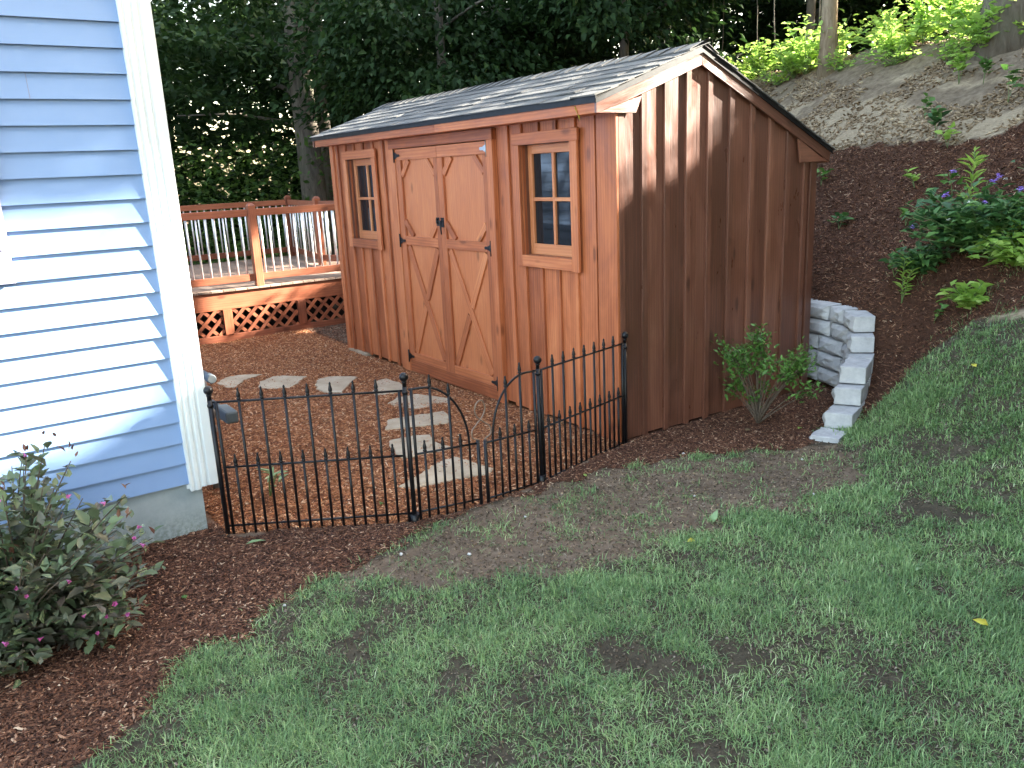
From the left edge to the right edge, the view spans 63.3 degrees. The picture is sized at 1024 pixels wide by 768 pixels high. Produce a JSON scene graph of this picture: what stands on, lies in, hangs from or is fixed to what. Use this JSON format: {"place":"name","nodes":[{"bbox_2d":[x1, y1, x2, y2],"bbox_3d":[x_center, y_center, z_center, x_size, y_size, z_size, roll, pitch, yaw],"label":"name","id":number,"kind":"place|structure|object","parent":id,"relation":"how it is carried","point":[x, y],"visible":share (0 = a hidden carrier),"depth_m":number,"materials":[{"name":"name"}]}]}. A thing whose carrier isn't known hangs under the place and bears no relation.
{"place":"outdoors","nodes":[
{"label":"outdoors","id":0,"kind":"place"},
{"bbox_2d":[0,37,1023,767],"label":"ground","id":1,"kind":"structure","parent":0,"point":[968,91],"depth_m":3.94,"materials":[{"name":"soil"}]},
{"bbox_2d":[0,431,165,688],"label":"weigela bush","id":2,"kind":"object","parent":1,"relation":"on","point":[49,597],"visible":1,"depth_m":3.33,"materials":[{"name":"green plant"}]},
{"bbox_2d":[0,0,218,558],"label":"house","id":3,"kind":"structure","parent":1,"relation":"on","point":[101,369],"depth_m":3.95,"materials":[{"name":"plastic"}]},
{"bbox_2d":[151,0,283,218],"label":"broadleaf tree","id":4,"kind":"object","parent":1,"relation":"on","point":[185,102],"visible":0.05,"depth_m":16.32,"materials":[{"name":"green plant"}]},
{"bbox_2d":[203,370,238,488],"bbox_3d":[-1.756,0.312,4.929,0.117,0.836,0.636,-12,17,-33],"label":"gas meter","id":5,"kind":"object","parent":1,"relation":"on","point":[228,414],"visible":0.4,"depth_m":4.72,"materials":[{"name":"grey paint"}]},
{"bbox_2d":[152,0,325,154],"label":"broadleaf tree","id":6,"kind":"object","parent":1,"relation":"on","point":[191,127],"visible":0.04,"depth_m":18.60,"materials":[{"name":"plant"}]},
{"bbox_2d":[217,374,261,387],"bbox_3d":[-2.620,-0.011,7.844,0.302,0.054,0.506,1,15,14],"label":"stepping stone","id":7,"kind":"object","parent":1,"relation":"on","point":[238,380],"visible":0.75,"depth_m":7.85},
{"bbox_2d":[172,133,338,264],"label":"undergrowth","id":8,"kind":"object","parent":1,"relation":"on","point":[235,184],"visible":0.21,"depth_m":16.80,"materials":[{"name":"green plant"}]},
{"bbox_2d":[179,195,345,344],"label":"deck","id":9,"kind":"structure","parent":1,"relation":"on","point":[302,290],"depth_m":10.22,"materials":[{"name":"brown wood"}]},
{"bbox_2d":[258,375,306,388],"bbox_3d":[-2.155,0.003,7.709,0.409,0.054,0.508,-2,15,4],"label":"stepping stone","id":10,"kind":"object","parent":1,"relation":"on","point":[278,383],"visible":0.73,"depth_m":7.69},
{"bbox_2d":[174,0,426,254],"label":"broadleaf tree","id":11,"kind":"object","parent":1,"relation":"on","point":[327,173],"visible":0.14,"depth_m":16.29,"materials":[{"name":"green plant"}]},
{"bbox_2d":[153,1,455,181],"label":"broadleaf tree","id":12,"kind":"object","parent":1,"relation":"on","point":[262,85],"visible":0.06,"depth_m":19.92,"materials":[{"name":"green plant"}]},
{"bbox_2d":[203,372,419,534],"bbox_3d":[-1.038,0.412,4.386,1.053,0.914,0.060,-3,15,-3],"label":"iron fence","id":13,"kind":"object","parent":1,"relation":"on","point":[413,515],"visible":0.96,"depth_m":4.39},
{"bbox_2d":[408,374,482,519],"bbox_3d":[-0.352,0.340,4.500,0.387,0.836,0.023,-10,16,-25],"label":"gate leaf","id":14,"kind":"object","parent":13,"relation":"attached to","point":[452,447],"visible":0.98,"depth_m":4.50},
{"bbox_2d":[471,400,491,439],"bbox_3d":[-0.173,0.199,4.560,0.136,0.235,0.017,-12,17,-33],"label":"wire latch","id":15,"kind":"object","parent":14,"relation":"attached to","point":[480,419],"visible":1,"depth_m":4.55,"materials":[{"name":"grey metal"}]},
{"bbox_2d":[151,0,484,254],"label":"broadleaf tree","id":16,"kind":"object","parent":1,"relation":"on","point":[286,43],"visible":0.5,"depth_m":14.43,"materials":[{"name":"green plant"}]},
{"bbox_2d":[315,376,356,392],"bbox_3d":[-1.634,0.023,7.519,0.359,0.054,0.587,-2,15,4],"label":"stepping stone","id":17,"kind":"object","parent":1,"relation":"on","point":[341,385],"visible":0.73,"depth_m":7.52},
{"bbox_2d":[373,378,401,395],"bbox_3d":[-1.086,0.044,7.354,0.290,0.054,0.630,-4,15,-6],"label":"stepping stone","id":18,"kind":"object","parent":1,"relation":"on","point":[391,385],"visible":0.34,"depth_m":7.35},
{"bbox_2d":[199,329,622,533],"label":"cedar mulch","id":19,"kind":"object","parent":1,"relation":"on","point":[277,348],"visible":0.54,"depth_m":6.06,"materials":[{"name":"wood"}]},
{"bbox_2d":[257,465,287,495],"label":"small plant","id":20,"kind":"object","parent":19,"relation":"on","point":[274,479],"visible":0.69,"depth_m":4.90,"materials":[{"name":"green plant"}]},
{"bbox_2d":[239,0,593,164],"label":"broadleaf tree","id":21,"kind":"object","parent":1,"relation":"on","point":[403,82],"visible":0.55,"depth_m":12.76,"materials":[{"name":"green plant"}]},
{"bbox_2d":[385,411,448,429],"bbox_3d":[-0.718,0.295,6.309,0.497,0.054,0.341,-5,15,-10],"label":"stepping stone","id":22,"kind":"object","parent":1,"relation":"on","point":[394,423],"visible":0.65,"depth_m":6.27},
{"bbox_2d":[388,394,450,408],"bbox_3d":[-0.763,0.169,6.821,0.532,0.054,0.392,7,17,33],"label":"stepping stone","id":23,"kind":"object","parent":1,"relation":"on","point":[418,401],"visible":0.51,"depth_m":6.84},
{"bbox_2d":[389,435,450,458],"bbox_3d":[-0.655,0.447,5.733,0.364,0.054,0.461,-10,16,-27],"label":"stepping stone","id":24,"kind":"object","parent":1,"relation":"on","point":[397,444],"visible":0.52,"depth_m":5.74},
{"bbox_2d":[0,323,877,767],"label":"bark mulch","id":25,"kind":"object","parent":1,"relation":"on","point":[158,643],"visible":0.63,"depth_m":3.83,"materials":[{"name":"wood"}]},
{"bbox_2d":[399,457,492,489],"bbox_3d":[-0.441,0.580,5.179,0.607,0.054,0.421,-12,17,-33],"label":"stepping stone","id":26,"kind":"object","parent":1,"relation":"on","point":[440,476],"visible":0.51,"depth_m":5.17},
{"bbox_2d":[327,0,615,109],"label":"broadleaf tree","id":27,"kind":"object","parent":1,"relation":"on","point":[407,49],"visible":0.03,"depth_m":18.69,"materials":[{"name":"green plant"}]},
{"bbox_2d":[303,0,680,87],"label":"broadleaf tree","id":28,"kind":"object","parent":1,"relation":"on","point":[496,24],"visible":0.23,"depth_m":13.92,"materials":[{"name":"green plant"}]},
{"bbox_2d":[60,312,1023,767],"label":"lawn grass","id":29,"kind":"structure","parent":1,"relation":"on","point":[782,534],"depth_m":3.27,"materials":[{"name":"plant"}]},
{"bbox_2d":[710,510,717,521],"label":"fallen leaf","id":30,"kind":"object","parent":29,"relation":"on","point":[714,516],"visible":1,"depth_m":4.28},
{"bbox_2d":[973,618,987,624],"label":"fallen leaf","id":31,"kind":"object","parent":29,"relation":"on","point":[983,621],"visible":1,"depth_m":3.12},
{"bbox_2d":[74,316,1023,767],"bbox_3d":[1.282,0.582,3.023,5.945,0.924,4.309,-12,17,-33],"label":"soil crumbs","id":32,"kind":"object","parent":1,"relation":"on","point":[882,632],"visible":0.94,"depth_m":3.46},
{"bbox_2d":[156,0,977,252],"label":"distant wood","id":33,"kind":"object","parent":1,"relation":"on","point":[729,49],"visible":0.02,"depth_m":23.64,"materials":[{"name":"green plant"}]},
{"bbox_2d":[309,41,835,441],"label":"garden shed","id":34,"kind":"structure","parent":1,"relation":"on","point":[658,206],"depth_m":6.03,"materials":[{"name":"brown wood"}]},
{"bbox_2d":[341,148,383,249],"bbox_3d":[-1.424,-1.818,8.195,0.142,0.946,0.738,-12,17,-33],"label":"window","id":35,"kind":"structure","parent":34,"relation":"in","point":[364,171],"depth_m":8.29,"materials":[{"name":"brown wood"}]},
{"bbox_2d":[392,146,450,371],"bbox_3d":[-0.800,-1.097,7.405,0.050,1.955,0.743,-12,17,-33],"label":"door","id":36,"kind":"structure","parent":34,"relation":"in","point":[416,168],"depth_m":7.41,"materials":[{"name":"brown wood"}]},
{"bbox_2d":[436,140,497,390],"bbox_3d":[-0.384,-0.963,6.815,0.069,1.955,0.842,-12,17,-33],"label":"door","id":37,"kind":"structure","parent":34,"relation":"in","point":[464,224],"depth_m":6.81,"materials":[{"name":"brown wood"}]},
{"bbox_2d":[511,127,580,272],"bbox_3d":[0.283,-1.286,5.833,0.142,0.946,0.738,-12,17,-33],"label":"window","id":38,"kind":"structure","parent":34,"relation":"in","point":[552,169],"depth_m":5.87,"materials":[{"name":"brown wood"}]},
{"bbox_2d":[533,331,627,481],"bbox_3d":[0.458,0.157,5.237,0.058,0.868,0.968,10,19,39],"label":"iron fence","id":39,"kind":"object","parent":1,"relation":"on","point":[540,419],"visible":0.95,"depth_m":5.20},
{"bbox_2d":[483,362,538,503],"bbox_3d":[-0.002,0.293,4.747,0.429,0.828,0.023,-16,20,-42],"label":"gate leaf","id":40,"kind":"object","parent":39,"relation":"attached to","point":[507,437],"visible":0.94,"depth_m":4.75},
{"bbox_2d":[164,322,1023,767],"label":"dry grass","id":41,"kind":"structure","parent":1,"relation":"on","point":[590,648],"depth_m":3.11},
{"bbox_2d":[344,435,870,587],"bbox_3d":[0.744,0.638,4.602,3.458,0.074,1.122,-9,16,-24],"label":"soil debris","id":42,"kind":"object","parent":1,"relation":"on","point":[520,557],"visible":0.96,"depth_m":4.54,"materials":[{"name":"brown soil"}]},
{"bbox_2d":[475,0,793,66],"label":"broadleaf tree","id":43,"kind":"object","parent":1,"relation":"on","point":[624,19],"visible":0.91,"depth_m":12.69,"materials":[{"name":"green plant"}]},
{"bbox_2d":[526,0,875,65],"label":"broadleaf tree","id":44,"kind":"object","parent":1,"relation":"on","point":[744,29],"visible":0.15,"depth_m":18.54,"materials":[{"name":"green plant"}]},
{"bbox_2d":[725,51,768,79],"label":"crest plant","id":45,"kind":"object","parent":1,"relation":"on","point":[742,66],"visible":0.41,"depth_m":13.12,"materials":[{"name":"green plant"}]},
{"bbox_2d":[730,37,781,74],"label":"crest plant","id":46,"kind":"object","parent":1,"relation":"on","point":[758,58],"visible":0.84,"depth_m":12.56,"materials":[{"name":"green plant"}]},
{"bbox_2d":[712,0,820,71],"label":"tree","id":47,"kind":"object","parent":1,"relation":"on","point":[757,26],"visible":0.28,"depth_m":13.24,"materials":[{"name":"brown plant"}]},
{"bbox_2d":[710,323,824,423],"bbox_3d":[1.759,-0.046,5.747,0.465,0.756,0.862,-12,17,-33],"label":"azalea shrub","id":48,"kind":"object","parent":1,"relation":"on","point":[797,366],"visible":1,"depth_m":5.76,"materials":[{"name":"green plant"}]},
{"bbox_2d":[749,64,796,85],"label":"crest plant","id":49,"kind":"object","parent":1,"relation":"on","point":[778,80],"visible":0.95,"depth_m":11.85,"materials":[{"name":"green plant"}]},
{"bbox_2d":[761,33,818,68],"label":"crest plant","id":50,"kind":"object","parent":1,"relation":"on","point":[783,47],"visible":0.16,"depth_m":12.19,"materials":[{"name":"green plant"}]},
{"bbox_2d":[762,34,818,78],"bbox_3d":[3.880,-4.557,11.555,0.745,0.586,0.882,0,15,12],"label":"crest plant","id":51,"kind":"object","parent":1,"relation":"on","point":[789,67],"visible":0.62,"depth_m":11.57,"materials":[{"name":"green plant"}]},
{"bbox_2d":[772,13,819,74],"bbox_3d":[4.031,-4.656,11.406,1.107,0.801,0.744,-12,17,-33],"label":"crest plant","id":52,"kind":"object","parent":1,"relation":"on","point":[798,47],"visible":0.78,"depth_m":11.32,"materials":[{"name":"green plant"}]},
{"bbox_2d":[807,363,819,379],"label":"wall block","id":53,"kind":"structure","parent":1,"relation":"on","point":[813,375],"depth_m":6.87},
{"bbox_2d":[808,347,817,362],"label":"wall block","id":54,"kind":"structure","parent":53,"relation":"on","point":[812,351],"depth_m":6.87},
{"bbox_2d":[809,332,821,348],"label":"wall block","id":55,"kind":"structure","parent":54,"relation":"on","point":[814,340],"depth_m":6.83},
{"bbox_2d":[809,317,834,335],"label":"wall block","id":56,"kind":"structure","parent":55,"relation":"on","point":[820,326],"depth_m":6.73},
{"bbox_2d":[810,300,840,319],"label":"wall block","id":57,"kind":"structure","parent":56,"relation":"on","point":[820,309],"depth_m":6.74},
{"bbox_2d":[817,168,833,183],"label":"seedling","id":58,"kind":"object","parent":1,"relation":"on","point":[824,172],"visible":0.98,"depth_m":8.37,"materials":[{"name":"green plant"}]},
{"bbox_2d":[677,0,978,70],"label":"broadleaf tree","id":59,"kind":"object","parent":1,"relation":"on","point":[845,14],"visible":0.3,"depth_m":17.30,"materials":[{"name":"green plant"}]},
{"bbox_2d":[817,0,838,79],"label":"broadleaf tree","id":60,"kind":"object","parent":1,"relation":"on","point":[829,14],"visible":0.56,"depth_m":10.78,"materials":[{"name":"beige plant"}]},
{"bbox_2d":[809,427,846,442],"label":"wall block","id":61,"kind":"structure","parent":1,"relation":"on","point":[823,434],"depth_m":5.45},
{"bbox_2d":[817,366,838,386],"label":"wall block","id":62,"kind":"structure","parent":1,"relation":"on","point":[828,376],"depth_m":6.67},
{"bbox_2d":[815,350,842,371],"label":"wall block","id":63,"kind":"structure","parent":62,"relation":"on","point":[828,360],"depth_m":6.66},
{"bbox_2d":[818,335,844,356],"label":"wall block","id":64,"kind":"structure","parent":63,"relation":"on","point":[831,345],"depth_m":6.62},
{"bbox_2d":[831,322,849,341],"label":"wall block","id":65,"kind":"structure","parent":64,"relation":"on","point":[839,331],"depth_m":6.49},
{"bbox_2d":[829,305,857,323],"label":"wall block","id":66,"kind":"structure","parent":65,"relation":"on","point":[837,314],"depth_m":6.53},
{"bbox_2d":[714,0,966,75],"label":"broadleaf tree","id":67,"kind":"object","parent":1,"relation":"on","point":[854,48],"visible":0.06,"depth_m":20.57,"materials":[{"name":"green plant"}]},
{"bbox_2d":[827,212,854,228],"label":"seedling","id":68,"kind":"object","parent":1,"relation":"on","point":[842,215],"visible":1,"depth_m":7.68,"materials":[{"name":"green plant"}]},
{"bbox_2d":[808,8,875,55],"bbox_3d":[4.287,-4.560,10.952,0.874,0.602,0.965,8,18,37],"label":"crest plant","id":69,"kind":"object","parent":1,"relation":"on","point":[841,42],"visible":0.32,"depth_m":10.89,"materials":[{"name":"green plant"}]},
{"bbox_2d":[810,43,905,71],"bbox_3d":[4.288,-4.108,10.397,0.568,0.324,1.379,-5,15,-8],"label":"crest plant","id":70,"kind":"object","parent":1,"relation":"on","point":[841,60],"visible":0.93,"depth_m":10.62,"materials":[{"name":"green plant"}]},
{"bbox_2d":[805,0,910,58],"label":"broadleaf tree","id":71,"kind":"object","parent":1,"relation":"on","point":[811,7],"visible":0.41,"depth_m":14.09,"materials":[{"name":"grey plant"}]},
{"bbox_2d":[829,4,914,45],"bbox_3d":[4.687,-4.507,10.580,0.932,0.476,0.920,-12,17,-33],"label":"crest plant","id":72,"kind":"object","parent":1,"relation":"on","point":[902,28],"visible":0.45,"depth_m":10.49,"materials":[{"name":"green plant"}]},
{"bbox_2d":[750,37,1023,150],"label":"leaf litter","id":73,"kind":"object","parent":1,"relation":"on","point":[963,111],"visible":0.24,"depth_m":8.91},
{"bbox_2d":[855,0,956,56],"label":"crest plant","id":74,"kind":"object","parent":1,"relation":"on","point":[890,38],"visible":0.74,"depth_m":9.89,"materials":[{"name":"green plant"}]},
{"bbox_2d":[892,257,921,302],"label":"goldenrod stalk","id":75,"kind":"object","parent":1,"relation":"on","point":[904,282],"visible":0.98,"depth_m":6.22,"materials":[{"name":"green plant"}]},
{"bbox_2d":[852,36,964,66],"bbox_3d":[4.532,-3.892,9.694,0.501,0.325,1.442,-12,17,-33],"label":"crest plant","id":76,"kind":"object","parent":1,"relation":"on","point":[902,42],"visible":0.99,"depth_m":9.76,"materials":[{"name":"green plant"}]},
{"bbox_2d":[899,208,917,225],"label":"seedling","id":77,"kind":"object","parent":1,"relation":"on","point":[905,211],"visible":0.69,"depth_m":7.10,"materials":[{"name":"green plant"}]},
{"bbox_2d":[903,167,919,187],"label":"seedling","id":78,"kind":"object","parent":1,"relation":"on","point":[915,177],"visible":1,"depth_m":7.44,"materials":[{"name":"green plant"}]},
{"bbox_2d":[807,122,1023,422],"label":"hillside mulch","id":79,"kind":"object","parent":1,"relation":"on","point":[997,156],"visible":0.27,"depth_m":7.03,"materials":[{"name":"brown wood"}]},
{"bbox_2d":[878,239,955,274],"bbox_3d":[3.055,-0.969,6.284,0.561,0.275,0.524,-12,17,-33],"label":"leafy clump","id":80,"kind":"object","parent":1,"relation":"on","point":[926,258],"visible":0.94,"depth_m":6.21,"materials":[{"name":"green plant"}]},
{"bbox_2d":[916,92,934,118],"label":"seedling","id":81,"kind":"object","parent":1,"relation":"on","point":[925,100],"visible":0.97,"depth_m":8.34,"materials":[{"name":"green plant"}]},
{"bbox_2d":[875,0,981,13],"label":"broadleaf tree","id":82,"kind":"object","parent":1,"relation":"on","point":[897,5],"visible":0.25,"depth_m":16.34,"materials":[{"name":"green plant"}]},
{"bbox_2d":[898,0,963,44],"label":"crest plant","id":83,"kind":"object","parent":1,"relation":"on","point":[923,9],"visible":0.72,"depth_m":9.62,"materials":[{"name":"green plant"}]},
{"bbox_2d":[924,105,951,135],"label":"seedling","id":84,"kind":"object","parent":1,"relation":"on","point":[939,113],"visible":0.98,"depth_m":7.87,"materials":[{"name":"green plant"}]},
{"bbox_2d":[934,303,948,322],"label":"seedling","id":85,"kind":"object","parent":1,"relation":"on","point":[943,306],"visible":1,"depth_m":5.88,"materials":[{"name":"green plant"}]},
{"bbox_2d":[912,0,980,39],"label":"crest plant","id":86,"kind":"object","parent":1,"relation":"on","point":[946,23],"visible":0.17,"depth_m":9.21,"materials":[{"name":"green plant"}]},
{"bbox_2d":[934,122,959,147],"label":"seedling","id":87,"kind":"object","parent":1,"relation":"on","point":[946,134],"visible":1,"depth_m":7.68,"materials":[{"name":"green plant"}]},
{"bbox_2d":[936,168,962,196],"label":"seedling","id":88,"kind":"object","parent":1,"relation":"on","point":[954,174],"visible":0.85,"depth_m":6.95,"materials":[{"name":"green plant"}]},
{"bbox_2d":[918,30,987,61],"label":"crest plant","id":89,"kind":"object","parent":1,"relation":"on","point":[955,46],"visible":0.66,"depth_m":8.96,"materials":[{"name":"green plant"}]},
{"bbox_2d":[887,236,1023,345],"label":"slope grass","id":90,"kind":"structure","parent":1,"relation":"on","point":[986,293],"depth_m":5.58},
{"bbox_2d":[938,0,982,36],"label":"crest plant","id":91,"kind":"object","parent":1,"relation":"on","point":[945,3],"visible":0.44,"depth_m":9.30,"materials":[{"name":"green plant"}]},
{"bbox_2d":[946,47,974,84],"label":"seedling","id":92,"kind":"object","parent":1,"relation":"on","point":[958,65],"visible":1,"depth_m":8.56,"materials":[{"name":"green plant"}]},
{"bbox_2d":[899,170,1023,261],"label":"phlox clump","id":93,"kind":"object","parent":1,"relation":"on","point":[958,224],"visible":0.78,"depth_m":5.81,"materials":[{"name":"green plant"}]},
{"bbox_2d":[935,279,994,308],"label":"leafy clump","id":94,"kind":"object","parent":1,"relation":"on","point":[968,298],"visible":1,"depth_m":5.61,"materials":[{"name":"green plant"}]},
{"bbox_2d":[907,0,1023,50],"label":"crest plant","id":95,"kind":"object","parent":1,"relation":"on","point":[979,25],"visible":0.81,"depth_m":8.71,"materials":[{"name":"green plant"}]},
{"bbox_2d":[956,146,988,199],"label":"goldenrod stalk","id":96,"kind":"object","parent":1,"relation":"on","point":[976,163],"visible":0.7,"depth_m":6.13,"materials":[{"name":"green plant"}]},
{"bbox_2d":[974,53,993,83],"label":"seedling","id":97,"kind":"object","parent":1,"relation":"on","point":[986,65],"visible":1,"depth_m":8.26,"materials":[{"name":"green plant"}]},
{"bbox_2d":[960,220,1023,268],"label":"leafy clump","id":98,"kind":"object","parent":1,"relation":"on","point":[1011,252],"visible":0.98,"depth_m":5.54,"materials":[{"name":"green plant"}]},
{"bbox_2d":[968,0,1023,60],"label":"broadleaf tree","id":99,"kind":"object","parent":1,"relation":"on","point":[1002,41],"visible":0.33,"depth_m":8.59,"materials":[{"name":"grey plant"}]},
{"bbox_2d":[1000,64,1023,101],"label":"seedling","id":100,"kind":"object","parent":1,"relation":"on","point":[1016,71],"visible":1,"depth_m":7.63,"materials":[{"name":"green plant"}]},
{"bbox_2d":[150,0,930,195],"label":"sky","id":101,"kind":"structure","parent":0,"point":[264,146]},
{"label":"wall block","id":102,"kind":"object","parent":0,"visible":0},
{"bbox_2d":[822,404,861,428],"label":"wall block","id":103,"kind":"structure","parent":102,"relation":"on","point":[839,415],"depth_m":5.60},
{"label":"wall block","id":104,"kind":"object","parent":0,"visible":0},
{"bbox_2d":[831,381,868,405],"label":"wall block","id":105,"kind":"structure","parent":104,"relation":"on","point":[849,394],"depth_m":5.71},
{"bbox_2d":[837,358,871,383],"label":"wall block","id":106,"kind":"structure","parent":105,"relation":"on","point":[854,370],"depth_m":5.76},
{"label":"wall block","id":107,"kind":"object","parent":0,"visible":0},
{"bbox_2d":[845,352,873,373],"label":"wall block","id":108,"kind":"structure","parent":107,"relation":"on","point":[861,355],"depth_m":6.04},
{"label":"wall block","id":109,"kind":"object","parent":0,"visible":0},
{"bbox_2d":[840,343,850,360],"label":"wall block","id":110,"kind":"structure","parent":109,"relation":"on","point":[845,351],"depth_m":6.35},
{"bbox_2d":[845,330,874,352],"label":"wall block","id":111,"kind":"structure","parent":110,"relation":"on","point":[859,342],"depth_m":6.08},
{"bbox_2d":[843,310,874,331],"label":"wall block","id":112,"kind":"structure","parent":111,"relation":"on","point":[858,320],"depth_m":6.17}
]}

